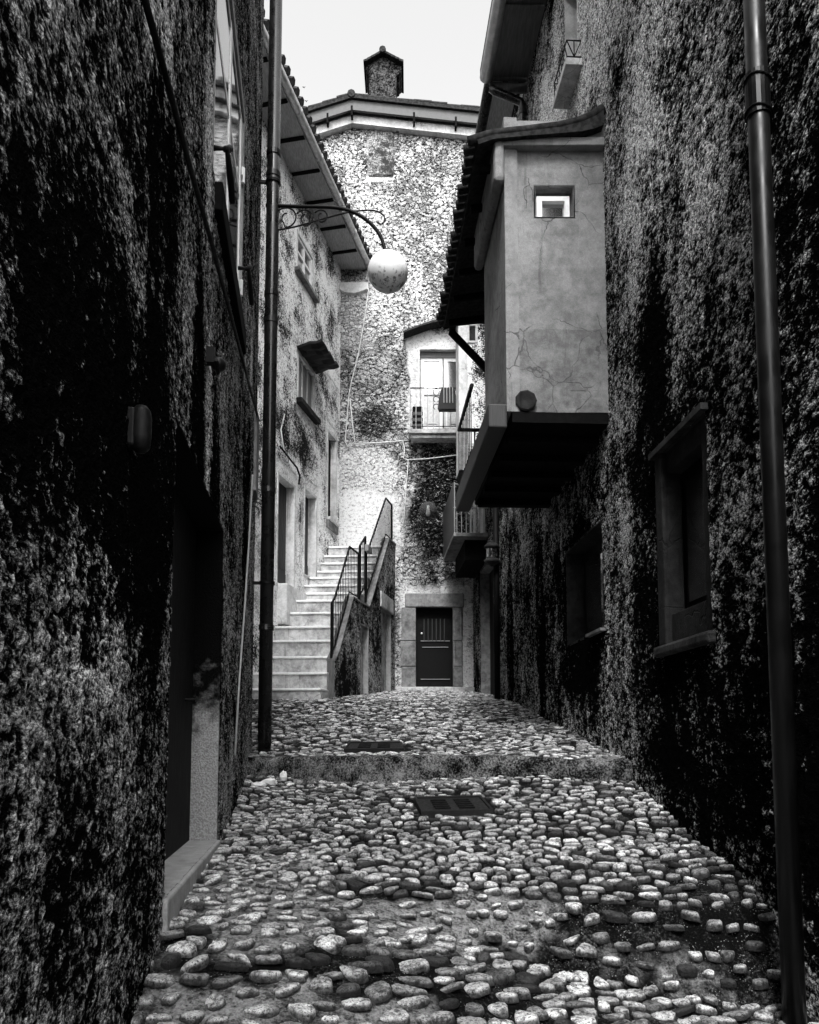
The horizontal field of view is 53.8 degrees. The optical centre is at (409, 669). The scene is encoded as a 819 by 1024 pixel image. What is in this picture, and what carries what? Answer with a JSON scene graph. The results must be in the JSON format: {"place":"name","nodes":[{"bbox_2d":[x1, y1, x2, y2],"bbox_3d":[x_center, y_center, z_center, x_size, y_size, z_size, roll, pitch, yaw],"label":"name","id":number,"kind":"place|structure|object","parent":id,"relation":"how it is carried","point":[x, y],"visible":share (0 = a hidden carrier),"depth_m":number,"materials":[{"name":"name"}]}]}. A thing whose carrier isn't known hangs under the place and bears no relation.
{"place":"outdoors","nodes":[
{"label":"outdoors","id":0,"kind":"place"},
{"bbox_2d":[264,0,491,106],"label":"sky","id":1,"kind":"structure","parent":0,"point":[326,43],"materials":[{"name":"white"}]},
{"bbox_2d":[248,690,625,758],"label":"cobbled street","id":2,"kind":"structure","parent":0,"point":[418,722],"depth_m":9.28,"materials":[{"name":"stone"}]},
{"bbox_2d":[253,9,371,672],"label":"pebbledash house","id":3,"kind":"structure","parent":2,"relation":"on","point":[316,258],"depth_m":14.58,"materials":[{"name":"grey stone"}]},
{"bbox_2d":[277,482,285,582],"bbox_3d":[-2.271,-2.319,13.836,0.056,1.837,0.763,-1,-5,12],"label":"door","id":4,"kind":"structure","parent":3,"relation":"in","point":[282,490],"depth_m":14.01,"materials":[{"name":"black paint"}]},
{"bbox_2d":[280,414,284,455],"bbox_3d":[-2.138,-3.988,13.637,0.024,0.730,0.211,-1,-5,12],"label":"wall cable","id":5,"kind":"object","parent":3,"relation":"attached to","point":[281,433],"depth_m":13.61,"materials":[{"name":"white plastic"}]},
{"bbox_2d":[279,445,300,484],"bbox_3d":[-2.056,-3.503,13.927,0.036,0.374,0.994,-1,-5,12],"label":"wall pipe","id":6,"kind":"object","parent":3,"relation":"attached to","point":[288,457],"depth_m":14.06,"materials":[{"name":"black metal"}]},
{"bbox_2d":[298,236,311,285],"bbox_3d":[-1.996,-7.531,15.059,0.070,0.736,0.846,-1,-5,12],"label":"window","id":7,"kind":"structure","parent":3,"relation":"in","point":[304,260],"depth_m":15.08,"materials":[{"name":"white paint"}]},
{"bbox_2d":[305,497,307,574],"bbox_3d":[-2.018,-2.495,15.077,0.056,1.583,0.625,-1,-5,12],"label":"door","id":8,"kind":"structure","parent":3,"relation":"in","point":[306,499],"depth_m":15.29,"materials":[{"name":"black paint"}]},
{"bbox_2d":[301,363,312,407],"bbox_3d":[-1.965,-5.227,14.982,0.060,0.812,0.843,-1,-5,12],"label":"window frame","id":9,"kind":"structure","parent":3,"relation":"in","point":[302,363],"depth_m":15.10,"materials":[{"name":"white paint"}]},
{"bbox_2d":[285,323,338,392],"bbox_3d":[-1.800,-5.890,15.378,0.016,0.198,3.146,-1,-5,12],"label":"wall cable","id":10,"kind":"object","parent":3,"relation":"attached to","point":[299,343],"depth_m":14.49,"materials":[{"name":"grey plastic"}]},
{"bbox_2d":[328,440,330,515],"bbox_3d":[-1.708,-3.883,16.451,0.056,1.754,0.526,-1,-5,12],"label":"door","id":11,"kind":"structure","parent":3,"relation":"in","point":[329,457],"depth_m":16.61,"materials":[{"name":"black paint"}]},
{"bbox_2d":[265,204,407,293],"bbox_3d":[-0.784,-4.534,8.676,1.536,0.983,0.432,0,-5,0],"label":"street lamp","id":12,"kind":"object","parent":3,"relation":"attached to","point":[387,270],"visible":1,"depth_m":8.58,"materials":[{"name":"black paint"}]},
{"bbox_2d":[252,497,395,699],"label":"stone staircase","id":13,"kind":"structure","parent":2,"relation":"on","point":[334,634],"depth_m":13.53,"materials":[{"name":"grey stone"}]},
{"bbox_2d":[361,628,363,693],"bbox_3d":[-0.879,0.084,14.020,0.025,1.664,0.547,-1,-5,11],"label":"cellar door","id":14,"kind":"structure","parent":13,"relation":"in","point":[362,630],"depth_m":14.21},
{"bbox_2d":[365,544,371,554],"bbox_3d":[-0.734,-2.145,14.457,0.070,0.120,0.305,-1,-5,11],"label":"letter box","id":15,"kind":"object","parent":13,"relation":"attached to","point":[368,548],"visible":1,"depth_m":14.36,"materials":[{"name":"white metal"}]},
{"bbox_2d":[382,612,385,690],"bbox_3d":[-0.553,-0.040,15.754,0.025,2.212,0.819,-1,-5,11],"label":"cellar door","id":16,"kind":"structure","parent":13,"relation":"in","point":[383,614],"depth_m":15.97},
{"bbox_2d":[344,741,403,752],"bbox_3d":[-0.341,0.783,8.071,0.656,0.125,0.391,-1,-5,11],"label":"drain cover","id":17,"kind":"object","parent":2,"relation":"on","point":[375,746],"visible":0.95,"depth_m":8.00,"materials":[{"name":"metal"}]},
{"bbox_2d":[308,45,534,691],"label":"stone gable house","id":18,"kind":"structure","parent":2,"relation":"on","point":[395,160],"depth_m":17.16,"materials":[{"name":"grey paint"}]},
{"bbox_2d":[345,288,368,446],"bbox_3d":[-1.113,-6.396,17.069,0.494,3.491,0.024,0,-5,0],"label":"wall cable","id":19,"kind":"object","parent":18,"relation":"attached to","point":[352,378],"depth_m":17.02,"materials":[{"name":"white plastic"}]},
{"bbox_2d":[354,440,455,459],"bbox_3d":[0.099,-4.586,16.912,2.539,0.431,0.026,0,-5,0],"label":"wall cable","id":20,"kind":"object","parent":18,"relation":"attached to","point":[404,450],"depth_m":16.90,"materials":[{"name":"white plastic"}]},
{"bbox_2d":[403,460,408,526],"bbox_3d":[-0.074,-3.666,16.831,0.112,1.439,0.016,0,-5,0],"label":"wall cable","id":21,"kind":"object","parent":18,"relation":"attached to","point":[405,493],"depth_m":16.82,"materials":[{"name":"white plastic"}]},
{"bbox_2d":[412,406,422,428],"bbox_3d":[0.168,-5.200,16.857,0.228,0.508,0.255,0,-5,0],"label":"storage crate","id":22,"kind":"object","parent":18,"relation":"on","point":[416,414],"visible":0.78,"depth_m":16.74,"materials":[{"name":"white plastic"}]},
{"bbox_2d":[419,490,436,519],"bbox_3d":[0.373,-3.338,16.471,0.363,0.698,0.802,0,-5,0],"label":"hanging lamp","id":23,"kind":"object","parent":18,"relation":"attached to","point":[427,509],"visible":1,"depth_m":16.12,"materials":[{"name":"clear glass"}]},
{"bbox_2d":[416,609,452,686],"bbox_3d":[0.513,-0.440,16.753,0.762,1.651,0.096,0,-5,0],"label":"door","id":24,"kind":"structure","parent":18,"relation":"in","point":[434,628],"depth_m":16.74,"materials":[{"name":"grey paint"}]},
{"bbox_2d":[420,358,455,427],"bbox_3d":[0.719,-5.859,17.243,0.966,1.592,0.060,0,-5,0],"label":"french window","id":25,"kind":"structure","parent":18,"relation":"in","point":[431,368],"depth_m":17.25,"materials":[{"name":"white glass"}]},
{"bbox_2d":[433,387,455,411],"bbox_3d":[0.749,-5.546,16.566,0.525,0.501,0.236,0,-5,0],"label":"planter box","id":26,"kind":"object","parent":18,"relation":"attached to","point":[446,401],"visible":1,"depth_m":16.48,"materials":[{"name":"black paint"}]},
{"bbox_2d":[443,59,701,712],"bbox_3d":[3.653,-4.260,14.026,5.926,11.520,6.400,0,-5,0],"label":"bay window house","id":27,"kind":"structure","parent":2,"relation":"on","point":[466,552],"depth_m":13.24,"materials":[{"name":"paint"}]},
{"bbox_2d":[489,570,493,694],"bbox_3d":[1.620,-0.427,14.699,0.060,3.000,1.638,0,-5,-3],"label":"door","id":28,"kind":"structure","parent":27,"relation":"in","point":[491,573],"depth_m":15.32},
{"bbox_2d":[484,542,502,565],"bbox_3d":[1.344,-1.850,13.039,0.295,0.400,0.257,4,-6,-39],"label":"wall lantern","id":29,"kind":"object","parent":27,"relation":"attached to","point":[491,559],"depth_m":12.95,"materials":[{"name":"metal"}]},
{"bbox_2d":[493,508,502,699],"bbox_3d":[1.438,-1.248,13.053,0.158,3.650,0.100,0,-5,0],"label":"downpipe","id":30,"kind":"object","parent":27,"relation":"attached to","point":[497,650],"visible":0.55,"depth_m":12.98,"materials":[{"name":"black metal"}]},
{"bbox_2d":[131,775,818,1023],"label":"cobbled lane","id":31,"kind":"structure","parent":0,"point":[542,899],"depth_m":4.17,"materials":[{"name":"stone"}]},
{"bbox_2d":[0,0,263,1023],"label":"roughcast house","id":32,"kind":"structure","parent":31,"relation":"on","point":[122,594],"depth_m":2.51,"materials":[{"name":"paint"}]},
{"bbox_2d":[127,404,151,453],"bbox_3d":[-0.896,-0.791,2.659,0.091,0.162,0.070,0,-5,0],"label":"bulkhead lamp","id":33,"kind":"object","parent":32,"relation":"attached to","point":[139,434],"visible":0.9,"depth_m":2.63,"materials":[{"name":"black paint"}]},
{"bbox_2d":[164,490,197,859],"bbox_3d":[-1.317,0.004,4.431,0.122,2.080,1.979,1,-5,-7],"label":"door","id":34,"kind":"structure","parent":32,"relation":"in","point":[180,699],"depth_m":4.90,"materials":[{"name":"black paint"}]},
{"bbox_2d":[141,0,259,420],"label":"black hose","id":35,"kind":"object","parent":32,"relation":"attached to","point":[158,50],"visible":0.97,"depth_m":3.59,"materials":[{"name":"black rubber"}]},
{"bbox_2d":[205,346,225,374],"bbox_3d":[-1.105,-1.735,4.558,0.106,0.122,0.151,-1,-5,11],"label":"spotlight","id":36,"kind":"object","parent":32,"relation":"attached to","point":[215,363],"visible":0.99,"depth_m":4.51,"materials":[{"name":"black paint"}]},
{"bbox_2d":[213,0,244,296],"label":"window","id":37,"kind":"structure","parent":32,"relation":"in","point":[228,122],"depth_m":5.63,"materials":[{"name":"grey glass"}]},
{"bbox_2d":[234,474,252,755],"bbox_3d":[-1.472,-0.620,7.210,0.016,2.741,1.370,1,-5,-7],"label":"wall cable","id":38,"kind":"object","parent":32,"relation":"attached to","point":[238,695],"depth_m":7.09,"materials":[{"name":"grey paint"}]},
{"bbox_2d":[252,0,281,752],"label":"downpipe","id":39,"kind":"object","parent":32,"relation":"attached to","point":[272,183],"visible":0.86,"depth_m":8.51,"materials":[{"name":"black metal"}]},
{"bbox_2d":[251,782,265,787],"bbox_3d":[-1.370,1.056,7.345,0.143,0.064,0.086,0,-5,0],"label":"paper scrap","id":40,"kind":"object","parent":31,"relation":"on","point":[260,784],"visible":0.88,"depth_m":7.33,"materials":[{"name":"white paper"}]},
{"bbox_2d":[261,778,277,786],"bbox_3d":[-1.295,1.040,7.419,0.166,0.091,0.092,0,-5,0],"label":"paper scrap","id":41,"kind":"object","parent":31,"relation":"on","point":[271,781],"visible":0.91,"depth_m":7.39,"materials":[{"name":"white paper"}]},
{"bbox_2d":[280,770,286,780],"bbox_3d":[-1.182,1.013,7.573,0.074,0.134,0.060,0,-5,0],"label":"paper scrap","id":42,"kind":"object","parent":31,"relation":"on","point":[283,775],"visible":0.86,"depth_m":7.55,"materials":[{"name":"white paper"}]},
{"bbox_2d":[247,754,632,783],"bbox_3d":[0.107,0.938,7.286,3.895,0.336,0.325,-2,-5,20],"label":"street step","id":43,"kind":"object","parent":31,"relation":"on","point":[367,768],"visible":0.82,"depth_m":7.22,"materials":[{"name":"stone"}]},
{"bbox_2d":[414,795,493,817],"bbox_3d":[0.325,1.046,6.169,0.578,0.149,0.562,0,-5,0],"label":"drain cover","id":44,"kind":"object","parent":31,"relation":"on","point":[456,806],"visible":0.97,"depth_m":6.10,"materials":[{"name":"metal"}]},
{"bbox_2d":[436,0,818,1022],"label":"balcony house","id":45,"kind":"structure","parent":31,"relation":"on","point":[598,278],"depth_m":6.10,"materials":[{"name":"paint"}]},
{"bbox_2d":[488,84,526,120],"bbox_3d":[1.348,-6.584,10.952,0.528,2.882,0.126,0,-5,2],"label":"downpipe","id":46,"kind":"object","parent":45,"relation":"attached to","point":[508,96],"visible":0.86,"depth_m":11.02,"materials":[{"name":"black metal"}]},
{"bbox_2d":[584,539,603,633],"bbox_3d":[1.979,-0.820,8.115,0.090,1.008,1.351,0,-5,-3],"label":"window","id":47,"kind":"structure","parent":45,"relation":"in","point":[594,613],"depth_m":8.41,"materials":[{"name":"black glass"}]},
{"bbox_2d":[684,458,706,607],"bbox_3d":[2.045,-0.931,5.559,0.058,1.061,0.619,0,-5,-3],"label":"window","id":48,"kind":"structure","parent":45,"relation":"in","point":[693,477],"depth_m":5.68,"materials":[{"name":"black glass"}]},
{"bbox_2d":[743,0,806,1023],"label":"downpipe","id":49,"kind":"object","parent":45,"relation":"attached to","point":[757,91],"visible":1,"depth_m":4.00,"materials":[{"name":"black metal"}]}
]}

